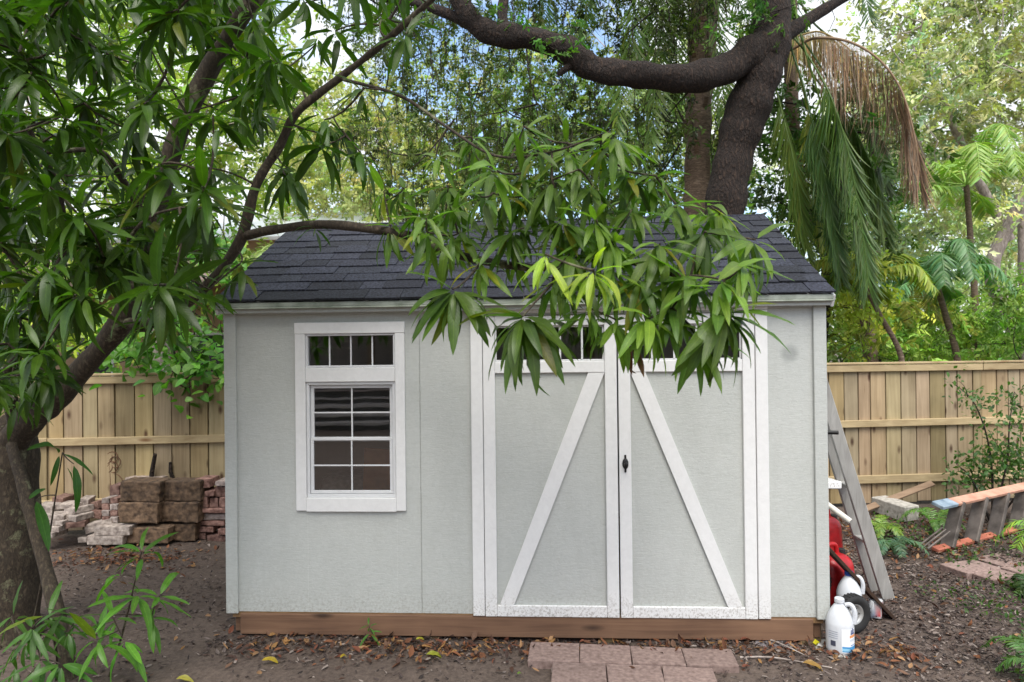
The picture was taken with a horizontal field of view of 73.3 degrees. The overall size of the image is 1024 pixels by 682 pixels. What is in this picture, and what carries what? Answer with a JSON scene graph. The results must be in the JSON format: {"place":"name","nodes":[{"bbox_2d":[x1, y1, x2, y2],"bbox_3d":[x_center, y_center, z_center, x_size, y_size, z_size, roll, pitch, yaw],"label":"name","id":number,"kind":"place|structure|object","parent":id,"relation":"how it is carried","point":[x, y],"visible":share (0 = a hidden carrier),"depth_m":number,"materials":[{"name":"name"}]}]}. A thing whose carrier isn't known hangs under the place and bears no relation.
{"place":"outdoors","nodes":[
{"label":"outdoors","id":0,"kind":"place"},
{"bbox_2d":[0,344,1023,681],"bbox_3d":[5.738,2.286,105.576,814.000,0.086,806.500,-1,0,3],"label":"ground","id":1,"kind":"structure","parent":0,"point":[198,666],"depth_m":4.16,"materials":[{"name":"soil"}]},
{"bbox_2d":[0,580,104,681],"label":"mango seedling","id":2,"kind":"object","parent":1,"relation":"on","point":[33,640],"visible":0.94,"depth_m":3.49,"materials":[{"name":"green plant"}]},
{"bbox_2d":[27,442,92,644],"bbox_3d":[-2.581,1.207,3.918,0.311,1.326,0.577,0,0,-37],"label":"mango shoot","id":3,"kind":"object","parent":1,"relation":"on","point":[44,524],"visible":0.84,"depth_m":3.83,"materials":[{"name":"green plant"}]},
{"bbox_2d":[51,528,68,537],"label":"brick","id":4,"kind":"object","parent":1,"relation":"on","point":[54,534],"visible":0.42,"depth_m":6.22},
{"bbox_2d":[51,525,67,531],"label":"brick","id":5,"kind":"object","parent":4,"relation":"on","point":[58,528],"visible":0.28,"depth_m":6.19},
{"bbox_2d":[49,519,69,525],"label":"brick","id":6,"kind":"object","parent":5,"relation":"on","point":[58,522],"visible":0.41,"depth_m":6.21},
{"bbox_2d":[46,510,66,519],"bbox_3d":[-4.190,1.606,6.348,0.228,0.062,0.204,-1,0,-4],"label":"brick","id":7,"kind":"object","parent":6,"relation":"on","point":[59,514],"visible":0.49,"depth_m":6.27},
{"bbox_2d":[42,501,60,511],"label":"brick","id":8,"kind":"object","parent":7,"relation":"on","point":[47,506],"visible":0.55,"depth_m":6.37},
{"bbox_2d":[78,533,92,542],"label":"paver","id":9,"kind":"object","parent":1,"relation":"on","point":[82,539],"visible":0.61,"depth_m":6.32,"materials":[{"name":"concrete"}]},
{"bbox_2d":[85,518,112,533],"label":"paver","id":10,"kind":"object","parent":9,"relation":"on","point":[89,526],"visible":0.57,"depth_m":6.36,"materials":[{"name":"concrete"}]},
{"bbox_2d":[65,518,89,528],"bbox_3d":[-4.010,1.677,6.358,0.158,0.058,0.208,-1,0,-20],"label":"brick","id":11,"kind":"object","parent":10,"relation":"on","point":[82,523],"visible":0.78,"depth_m":6.27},
{"bbox_2d":[66,511,93,521],"bbox_3d":[-4.019,1.620,6.379,0.164,0.064,0.203,-1,0,15],"label":"brick","id":12,"kind":"object","parent":11,"relation":"on","point":[79,516],"visible":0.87,"depth_m":6.32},
{"bbox_2d":[64,504,93,513],"bbox_3d":[-4.034,1.569,6.420,0.139,0.064,0.206,-1,0,20],"label":"brick","id":13,"kind":"object","parent":12,"relation":"on","point":[82,508],"visible":0.93,"depth_m":6.37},
{"bbox_2d":[55,500,82,509],"bbox_3d":[-4.148,1.543,6.505,0.226,0.058,0.203,-1,0,-3],"label":"brick","id":14,"kind":"object","parent":13,"relation":"on","point":[66,504],"visible":0.68,"depth_m":6.41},
{"bbox_2d":[52,493,73,502],"bbox_3d":[-4.308,1.512,6.617,0.111,0.071,0.202,-1,0,-3],"label":"brick","id":15,"kind":"object","parent":14,"relation":"on","point":[63,497],"visible":0.8,"depth_m":6.58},
{"bbox_2d":[80,495,95,504],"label":"brick","id":16,"kind":"object","parent":12,"relation":"on","point":[86,500],"visible":0.56,"depth_m":6.53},
{"bbox_2d":[87,533,126,544],"bbox_3d":[-3.701,1.815,6.329,0.344,0.086,0.146,-1,0,3],"label":"paver","id":17,"kind":"object","parent":1,"relation":"on","point":[92,539],"visible":0.81,"depth_m":6.26,"materials":[{"name":"concrete"}]},
{"bbox_2d":[93,523,137,534],"bbox_3d":[-3.644,1.732,6.336,0.340,0.084,0.146,-1,0,1],"label":"paver","id":18,"kind":"object","parent":17,"relation":"on","point":[116,529],"visible":0.97,"depth_m":6.27,"materials":[{"name":"concrete"}]},
{"bbox_2d":[69,527,190,681],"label":"mango seedling","id":19,"kind":"object","parent":1,"relation":"on","point":[132,656],"visible":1,"depth_m":3.56,"materials":[{"name":"green plant"}]},
{"bbox_2d":[127,521,174,543],"bbox_3d":[-3.345,1.785,6.430,0.417,0.158,0.255,-1,0,3],"label":"wall block","id":20,"kind":"object","parent":1,"relation":"on","point":[156,531],"depth_m":6.31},
{"bbox_2d":[118,500,163,523],"bbox_3d":[-3.431,1.582,6.438,0.368,0.206,0.255,-1,0,0],"label":"wall block","id":21,"kind":"object","parent":20,"relation":"on","point":[139,512],"depth_m":6.32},
{"bbox_2d":[120,477,171,501],"bbox_3d":[-3.430,1.390,6.456,0.386,0.208,0.255,-1,0,0],"label":"wall block","id":22,"kind":"object","parent":21,"relation":"on","point":[144,489],"depth_m":6.34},
{"bbox_2d":[149,453,156,476],"bbox_3d":[-3.542,1.475,6.768,0.192,0.751,0.044,-1,0,39],"label":"wooden stake","id":23,"kind":"object","parent":1,"relation":"on","point":[152,467],"visible":0.45,"depth_m":6.73,"materials":[{"name":"brown wood"}]},
{"bbox_2d":[66,227,246,418],"bbox_3d":[-3.536,0.244,7.240,1.677,3.388,2.486,0,0,-41],"label":"leafy shrub","id":24,"kind":"object","parent":1,"relation":"on","point":[184,363],"visible":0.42,"depth_m":6.63,"materials":[{"name":"green plant"}]},
{"bbox_2d":[170,522,201,541],"bbox_3d":[-3.064,1.788,6.535,0.261,0.174,0.255,-1,0,3],"label":"wall block","id":25,"kind":"object","parent":1,"relation":"on","point":[189,531],"depth_m":6.42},
{"bbox_2d":[161,500,204,522],"bbox_3d":[-3.081,1.591,6.517,0.393,0.201,0.258,-1,0,7],"label":"wall block","id":26,"kind":"object","parent":25,"relation":"on","point":[182,511],"depth_m":6.40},
{"bbox_2d":[164,476,213,500],"bbox_3d":[-3.071,1.401,6.538,0.390,0.208,0.258,-1,0,6],"label":"wall block","id":27,"kind":"object","parent":26,"relation":"on","point":[184,489],"depth_m":6.42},
{"bbox_2d":[0,0,389,375],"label":"oak","id":28,"kind":"object","parent":1,"relation":"on","point":[221,159],"visible":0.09,"depth_m":12.93,"materials":[{"name":"green plant"}]},
{"bbox_2d":[1,212,404,376],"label":"neighbour house","id":29,"kind":"structure","parent":1,"relation":"on","point":[251,246],"depth_m":17.77,"materials":[{"name":"ceramic"}]},
{"bbox_2d":[189,332,223,371],"bbox_3d":[-7.789,0.385,17.632,1.000,1.200,0.039,-1,0,3],"label":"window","id":30,"kind":"structure","parent":29,"relation":"in","point":[210,335],"depth_m":17.61,"materials":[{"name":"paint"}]},
{"bbox_2d":[198,531,214,538],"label":"brick","id":31,"kind":"object","parent":1,"relation":"on","point":[202,535],"visible":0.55,"depth_m":6.49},
{"bbox_2d":[199,525,221,531],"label":"brick","id":32,"kind":"object","parent":31,"relation":"on","point":[206,528],"visible":0.59,"depth_m":6.49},
{"bbox_2d":[200,519,224,525],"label":"brick","id":33,"kind":"object","parent":32,"relation":"on","point":[218,522],"visible":0.41,"depth_m":6.48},
{"bbox_2d":[204,513,224,519],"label":"brick","id":34,"kind":"object","parent":33,"relation":"on","point":[210,516],"visible":0.36,"depth_m":6.48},
{"bbox_2d":[202,507,224,512],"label":"brick","id":35,"kind":"object","parent":34,"relation":"on","point":[213,510],"visible":0.41,"depth_m":6.45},
{"bbox_2d":[202,496,213,507],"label":"brick","id":36,"kind":"object","parent":35,"relation":"on","point":[206,501],"visible":0.5,"depth_m":6.46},
{"bbox_2d":[204,487,215,495],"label":"brick","id":37,"kind":"object","parent":36,"relation":"on","point":[211,492],"visible":0.66,"depth_m":6.46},
{"bbox_2d":[195,475,219,487],"bbox_3d":[-2.900,1.337,6.561,0.144,0.090,0.204,-1,0,4],"label":"brick","id":38,"kind":"object","parent":37,"relation":"on","point":[209,481],"visible":0.83,"depth_m":6.50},
{"bbox_2d":[210,496,219,507],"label":"brick","id":39,"kind":"object","parent":35,"relation":"on","point":[214,501],"visible":0.55,"depth_m":6.49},
{"bbox_2d":[219,496,224,507],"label":"brick","id":40,"kind":"object","parent":35,"relation":"on","point":[221,502],"visible":0.34,"depth_m":6.46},
{"bbox_2d":[215,486,224,496],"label":"brick","id":41,"kind":"object","parent":40,"relation":"on","point":[220,491],"visible":0.41,"depth_m":6.49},
{"bbox_2d":[207,530,225,541],"bbox_3d":[-2.770,1.861,6.568,0.180,0.066,0.205,-1,0,5],"label":"brick","id":42,"kind":"object","parent":1,"relation":"on","point":[214,536],"visible":0.5,"depth_m":6.47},
{"bbox_2d":[209,242,271,279],"bbox_3d":[-3.868,0.243,10.449,1.481,3.521,1.332,-1,0,3],"label":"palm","id":43,"kind":"object","parent":1,"relation":"on","point":[247,254],"visible":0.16,"depth_m":10.49,"materials":[{"name":"green plant"}]},
{"bbox_2d":[221,30,484,224],"bbox_3d":[-5.331,-4.104,21.762,9.904,12.364,9.718,-1,0,3],"label":"oak","id":44,"kind":"object","parent":1,"relation":"on","point":[318,183],"visible":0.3,"depth_m":19.73,"materials":[{"name":"green plant"}]},
{"bbox_2d":[359,618,380,645],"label":"mango seedling","id":45,"kind":"object","parent":1,"relation":"on","point":[365,637],"visible":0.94,"depth_m":4.12,"materials":[{"name":"green plant"}]},
{"bbox_2d":[0,0,795,680],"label":"mango tree","id":46,"kind":"object","parent":1,"relation":"on","point":[138,272],"visible":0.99,"depth_m":2.93,"materials":[{"name":"green plant"}]},
{"bbox_2d":[0,360,1023,530],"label":"board fence","id":47,"kind":"object","parent":1,"relation":"on","point":[905,425],"visible":0.23,"depth_m":7.47,"materials":[{"name":"brown wood"}]},
{"bbox_2d":[17,512,1023,681],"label":"leaf litter","id":48,"kind":"object","parent":1,"relation":"on","point":[491,651],"visible":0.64,"depth_m":4.11,"materials":[{"name":"plant"}]},
{"bbox_2d":[527,642,578,668],"bbox_3d":[0.241,1.808,3.947,0.289,0.063,0.235,-1,0,6],"label":"paver","id":49,"kind":"object","parent":1,"relation":"on","point":[543,655],"visible":0.84,"depth_m":3.91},
{"bbox_2d":[349,0,787,221],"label":"oak","id":50,"kind":"object","parent":1,"relation":"on","point":[457,73],"visible":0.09,"depth_m":21.28,"materials":[{"name":"green plant"}]},
{"bbox_2d":[551,662,606,681],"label":"paver","id":51,"kind":"object","parent":1,"relation":"on","point":[578,672],"visible":1,"depth_m":3.69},
{"bbox_2d":[317,0,848,222],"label":"live oak","id":52,"kind":"object","parent":1,"relation":"on","point":[751,62],"visible":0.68,"depth_m":9.40,"materials":[{"name":"green plant"}]},
{"bbox_2d":[411,41,786,217],"bbox_3d":[2.100,-2.546,14.914,8.520,9.008,6.386,-1,0,3],"label":"oak","id":53,"kind":"object","parent":1,"relation":"on","point":[562,116],"visible":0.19,"depth_m":14.14,"materials":[{"name":"green plant"}]},
{"bbox_2d":[580,644,631,664],"bbox_3d":[0.531,1.805,3.917,0.289,0.063,0.227,-1,0,7],"label":"paver","id":54,"kind":"object","parent":1,"relation":"on","point":[606,654],"visible":0.76,"depth_m":3.90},
{"bbox_2d":[606,664,664,681],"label":"paver","id":55,"kind":"object","parent":1,"relation":"on","point":[627,673],"visible":0.9,"depth_m":3.68,"materials":[{"name":"concrete"}]},
{"bbox_2d":[630,646,685,669],"bbox_3d":[0.821,1.802,3.885,0.291,0.062,0.217,-1,0,6],"label":"paver","id":56,"kind":"object","parent":1,"relation":"on","point":[656,657],"visible":0.69,"depth_m":3.87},
{"bbox_2d":[662,666,716,681],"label":"paver","id":57,"kind":"object","parent":1,"relation":"on","point":[679,674],"visible":0.91,"depth_m":3.66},
{"bbox_2d":[535,0,884,214],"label":"queen palm","id":58,"kind":"object","parent":1,"relation":"on","point":[697,179],"visible":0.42,"depth_m":10.27,"materials":[{"name":"green plant"}]},
{"bbox_2d":[681,648,738,672],"bbox_3d":[1.107,1.798,3.858,0.282,0.064,0.212,-1,0,5],"label":"paver","id":59,"kind":"object","parent":1,"relation":"on","point":[718,660],"visible":0.7,"depth_m":3.82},
{"bbox_2d":[507,190,1021,365],"bbox_3d":[3.177,-2.820,34.090,93.644,10.404,9.036,-1,0,3],"label":"treeline","id":60,"kind":"object","parent":1,"relation":"on","point":[834,358],"visible":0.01,"depth_m":30.96,"materials":[{"name":"green plant"}]},
{"bbox_2d":[755,640,793,647],"bbox_3d":[1.552,1.797,4.073,0.203,0.061,0.109,-1,0,32],"label":"shingle scrap","id":61,"kind":"object","parent":1,"relation":"on","point":[767,644],"visible":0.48,"depth_m":4.07,"materials":[{"name":"concrete"}]},
{"bbox_2d":[740,656,831,667],"bbox_3d":[1.522,1.783,3.839,0.478,0.022,0.029,-1,0,16],"label":"fallen twig","id":62,"kind":"object","parent":1,"relation":"on","point":[741,657],"visible":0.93,"depth_m":3.87,"materials":[{"name":"wood"}]},
{"bbox_2d":[686,60,962,345],"bbox_3d":[4.652,-1.310,10.365,3.568,6.454,3.903,-1,0,34],"label":"leafy tree","id":63,"kind":"object","parent":1,"relation":"on","point":[780,215],"visible":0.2,"depth_m":9.70,"materials":[{"name":"green plant"}]},
{"bbox_2d":[801,638,852,657],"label":"concrete slab","id":64,"kind":"structure","parent":1,"relation":"on","point":[822,641],"depth_m":4.06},
{"bbox_2d":[215,214,835,645],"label":"garden shed","id":65,"kind":"structure","parent":64,"relation":"on","point":[599,494],"depth_m":4.19,"materials":[{"name":"paint"}]},
{"bbox_2d":[320,469,363,489],"bbox_3d":[-1.069,1.277,4.592,0.400,0.800,0.340,-1,0,-14],"label":"storage tote","id":66,"kind":"object","parent":65,"relation":"on","point":[337,480],"visible":0.22,"depth_m":4.45,"materials":[{"name":"plastic"}]},
{"bbox_2d":[294,321,405,511],"bbox_3d":[-0.995,0.467,4.261,0.688,1.165,0.072,-1,0,3],"label":"window","id":67,"kind":"structure","parent":65,"relation":"in","point":[308,378],"depth_m":4.24,"materials":[{"name":"paint"}]},
{"bbox_2d":[363,447,389,489],"bbox_3d":[-0.835,1.158,4.377,0.314,0.981,0.146,-1,0,3],"label":"plywood sheet","id":68,"kind":"object","parent":65,"relation":"on","point":[376,477],"visible":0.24,"depth_m":4.32,"materials":[{"name":"wood"}]},
{"bbox_2d":[483,315,619,617],"bbox_3d":[0.234,0.758,4.181,0.808,1.822,0.040,-1,0,3],"label":"door","id":69,"kind":"structure","parent":65,"relation":"in","point":[551,462],"depth_m":4.18,"materials":[{"name":"paint"}]},
{"bbox_2d":[618,313,757,618],"bbox_3d":[1.048,0.748,4.111,0.808,1.822,0.088,-1,0,3],"label":"door","id":70,"kind":"structure","parent":65,"relation":"in","point":[687,460],"depth_m":4.13,"materials":[{"name":"paint"}]},
{"bbox_2d":[829,502,851,523],"bbox_3d":[2.026,1.044,4.470,0.036,0.228,0.343,0,0,-44],"label":"plastic pipe","id":71,"kind":"object","parent":65,"relation":"attached to","point":[840,514],"visible":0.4,"depth_m":4.39,"materials":[{"name":"plastic"}]},
{"bbox_2d":[825,596,856,655],"bbox_3d":[1.915,1.653,4.017,0.164,0.308,0.161,-1,0,3],"label":"plastic jug","id":72,"kind":"object","parent":64,"relation":"on","point":[840,621],"visible":0.98,"depth_m":3.97,"materials":[{"name":"plastic"}]},
{"bbox_2d":[829,509,842,550],"bbox_3d":[2.309,1.508,5.123,0.269,0.628,0.249,-1,0,-8],"label":"fuel can","id":73,"kind":"object","parent":1,"relation":"on","point":[835,531],"visible":0.22,"depth_m":5.03,"materials":[{"name":"red plastic"}]},
{"bbox_2d":[829,542,854,607],"bbox_3d":[2.204,1.599,4.748,0.278,0.428,0.258,-1,0,-25],"label":"fuel can","id":74,"kind":"object","parent":1,"relation":"on","point":[837,574],"visible":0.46,"depth_m":4.63,"materials":[{"name":"red plastic"}]},
{"bbox_2d":[836,570,864,596],"bbox_3d":[2.192,1.647,4.468,0.165,0.308,0.157,-1,0,3],"label":"plastic jug","id":75,"kind":"object","parent":1,"relation":"on","point":[848,582],"visible":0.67,"depth_m":4.43,"materials":[{"name":"plastic"}]},
{"bbox_2d":[766,0,937,364],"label":"drooping palm","id":76,"kind":"object","parent":1,"relation":"on","point":[829,160],"visible":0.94,"depth_m":8.62,"materials":[{"name":"green plant"}]},
{"bbox_2d":[841,592,870,633],"bbox_3d":[2.107,1.686,4.262,0.239,0.238,0.076,-1,0,-17],"label":"cart wheel","id":77,"kind":"object","parent":1,"relation":"on","point":[861,605],"visible":0.59,"depth_m":4.25,"materials":[{"name":"black rubber"}]},
{"bbox_2d":[827,379,894,600],"bbox_3d":[2.276,0.815,4.792,0.918,2.045,0.226,-1,0,-22],"label":"wooden ladder","id":78,"kind":"object","parent":1,"relation":"on","point":[860,524],"visible":0.59,"depth_m":4.78,"materials":[{"name":"grey wood"}]},
{"bbox_2d":[828,478,841,488],"bbox_3d":[2.126,0.971,4.725,0.172,0.058,0.200,-1,0,-8],"label":"white plank","id":79,"kind":"object","parent":78,"relation":"on","point":[834,484],"visible":0.3,"depth_m":4.63,"materials":[{"name":"paint"}]},
{"bbox_2d":[829,547,896,620],"bbox_3d":[2.192,1.494,4.514,0.609,0.645,0.181,-1,0,-6],"label":"dark board","id":80,"kind":"object","parent":1,"relation":"on","point":[841,564],"visible":0.48,"depth_m":4.44,"materials":[{"name":"brown wood"}]},
{"bbox_2d":[805,239,935,362],"bbox_3d":[4.962,0.187,9.934,2.244,3.426,2.503,-1,0,3],"label":"garden shrub","id":81,"kind":"object","parent":1,"relation":"on","point":[866,313],"visible":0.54,"depth_m":9.79,"materials":[{"name":"green plant"}]},
{"bbox_2d":[868,598,882,619],"bbox_3d":[2.363,1.740,4.478,0.104,0.140,0.048,-1,0,-7],"label":"plastic jug","id":82,"kind":"object","parent":1,"relation":"on","point":[876,609],"visible":0.77,"depth_m":4.46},
{"bbox_2d":[812,254,940,364],"bbox_3d":[4.802,0.337,9.359,1.766,3.124,1.600,-1,0,3],"label":"palm","id":83,"kind":"object","parent":1,"relation":"on","point":[917,273],"visible":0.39,"depth_m":9.28,"materials":[{"name":"green plant"}]},
{"bbox_2d":[871,514,904,539],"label":"fern","id":84,"kind":"object","parent":1,"relation":"on","point":[877,524],"visible":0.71,"depth_m":6.30,"materials":[{"name":"green plant"}]},
{"bbox_2d":[761,66,1023,361],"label":"oak","id":85,"kind":"object","parent":1,"relation":"on","point":[1010,254],"visible":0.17,"depth_m":22.93,"materials":[{"name":"green plant"}]},
{"bbox_2d":[871,495,918,521],"bbox_3d":[3.948,1.726,7.104,0.200,0.176,0.408,-1,0,-21],"label":"concrete block","id":86,"kind":"object","parent":1,"relation":"on","point":[896,507],"depth_m":7.01,"materials":[{"name":"concrete"}]},
{"bbox_2d":[827,286,963,364],"bbox_3d":[6.208,0.469,11.329,2.122,2.849,2.438,-1,0,3],"label":"garden shrub","id":87,"kind":"object","parent":1,"relation":"on","point":[888,349],"visible":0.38,"depth_m":11.04,"materials":[{"name":"green plant"}]},
{"bbox_2d":[866,481,934,510],"bbox_3d":[4.013,1.643,7.218,0.908,0.315,0.067,-1,0,-9],"label":"loose plank","id":88,"kind":"object","parent":1,"relation":"on","point":[907,492],"visible":0.56,"depth_m":7.23,"materials":[{"name":"wood"}]},
{"bbox_2d":[877,535,928,557],"bbox_3d":[3.257,1.752,5.845,0.463,0.150,0.432,-1,0,3],"label":"fern","id":89,"kind":"object","parent":1,"relation":"on","point":[901,541],"visible":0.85,"depth_m":5.79,"materials":[{"name":"green plant"}]},
{"bbox_2d":[838,288,981,358],"bbox_3d":[7.189,0.443,12.650,2.345,2.891,2.117,-1,0,3],"label":"palm","id":90,"kind":"object","parent":1,"relation":"on","point":[916,307],"visible":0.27,"depth_m":11.80,"materials":[{"name":"green plant"}]},
{"bbox_2d":[809,0,1023,362],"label":"pale oak","id":91,"kind":"object","parent":1,"relation":"on","point":[985,66],"visible":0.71,"depth_m":15.75,"materials":[{"name":"green plant"}]},
{"bbox_2d":[897,507,965,532],"bbox_3d":[4.071,1.721,6.645,0.562,0.195,0.509,-1,0,43],"label":"fern","id":92,"kind":"object","parent":1,"relation":"on","point":[937,521],"visible":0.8,"depth_m":6.63,"materials":[{"name":"green plant"}]},
{"bbox_2d":[885,292,1004,363],"bbox_3d":[7.784,0.502,12.271,2.595,2.756,2.516,-1,0,3],"label":"garden shrub","id":93,"kind":"object","parent":1,"relation":"on","point":[933,333],"visible":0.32,"depth_m":11.86,"materials":[{"name":"green plant"}]},
{"bbox_2d":[877,238,1018,363],"bbox_3d":[6.957,0.142,11.255,2.100,3.484,1.907,-1,0,3],"label":"palm","id":94,"kind":"object","parent":1,"relation":"on","point":[939,267],"visible":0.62,"depth_m":10.75,"materials":[{"name":"green plant"}]},
{"bbox_2d":[872,507,1023,681],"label":"ground cover","id":95,"kind":"object","parent":1,"relation":"on","point":[1017,654],"visible":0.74,"depth_m":4.96,"materials":[{"name":"green plant"}]},
{"bbox_2d":[884,123,1023,360],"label":"palm","id":96,"kind":"object","parent":1,"relation":"on","point":[969,198],"visible":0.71,"depth_m":12.16,"materials":[{"name":"green plant"}]},
{"bbox_2d":[940,560,1000,579],"bbox_3d":[3.612,1.803,5.426,0.368,0.066,0.235,-1,0,-18],"label":"paver","id":97,"kind":"object","parent":1,"relation":"on","point":[967,571],"visible":0.79,"depth_m":5.39,"materials":[{"name":"concrete"}]},
{"bbox_2d":[920,293,1023,363],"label":"garden shrub","id":98,"kind":"object","parent":1,"relation":"on","point":[985,330],"visible":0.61,"depth_m":11.30,"materials":[{"name":"green plant"}]},
{"bbox_2d":[921,482,1023,551],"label":"step ladder","id":99,"kind":"object","parent":1,"relation":"on","point":[956,506],"visible":0.91,"depth_m":6.15,"materials":[{"name":"metal"}]},
{"bbox_2d":[933,262,1023,362],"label":"garden shrub","id":100,"kind":"object","parent":1,"relation":"on","point":[1018,300],"visible":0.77,"depth_m":10.52,"materials":[{"name":"green plant"}]},
{"bbox_2d":[942,366,1023,520],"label":"climbing shrub","id":101,"kind":"object","parent":1,"relation":"on","point":[989,458],"visible":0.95,"depth_m":6.85,"materials":[{"name":"green plant"}]},
{"bbox_2d":[973,569,1017,583],"bbox_3d":[3.683,1.800,5.239,0.284,0.064,0.162,-1,0,-21],"label":"paver","id":102,"kind":"object","parent":1,"relation":"on","point":[995,573],"visible":0.63,"depth_m":5.22,"materials":[{"name":"concrete"}]},
{"bbox_2d":[976,553,1023,566],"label":"paver","id":103,"kind":"object","parent":1,"relation":"on","point":[993,561],"visible":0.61,"depth_m":5.55,"materials":[{"name":"concrete"}]},
{"bbox_2d":[980,635,1023,673],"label":"fern","id":104,"kind":"object","parent":1,"relation":"on","point":[1018,642],"visible":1,"depth_m":3.73,"materials":[{"name":"green plant"}]},
{"bbox_2d":[995,517,1023,552],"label":"fern","id":105,"kind":"object","parent":1,"relation":"on","point":[1011,525],"visible":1,"depth_m":5.65,"materials":[{"name":"green plant"}]},
{"bbox_2d":[1000,564,1023,573],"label":"paver","id":106,"kind":"object","parent":1,"relation":"on","point":[1012,569],"visible":0.48,"depth_m":5.35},
{"bbox_2d":[1009,573,1023,595],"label":"fern","id":107,"kind":"object","parent":1,"relation":"on","point":[1018,583],"visible":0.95,"depth_m":4.96,"materials":[{"name":"green plant"}]},
{"bbox_2d":[4,0,1023,341],"label":"sky","id":108,"kind":"structure","parent":0,"point":[825,22],"materials":[{"name":"white"}]},
{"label":"brick","id":109,"kind":"object","parent":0,"visible":0},
{"bbox_2d":[101,509,110,515],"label":"brick","id":110,"kind":"object","parent":109,"relation":"on","point":[105,512],"visible":0.45,"depth_m":6.43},
{"bbox_2d":[102,502,112,509],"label":"brick","id":111,"kind":"object","parent":110,"relation":"on","point":[105,506],"visible":0.49,"depth_m":6.45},
{"bbox_2d":[102,495,117,502],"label":"brick","id":112,"kind":"object","parent":111,"relation":"on","point":[106,500],"visible":0.66,"depth_m":6.47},
{"bbox_2d":[110,482,120,495],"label":"brick","id":113,"kind":"object","parent":112,"relation":"on","point":[114,489],"visible":0.48,"depth_m":6.61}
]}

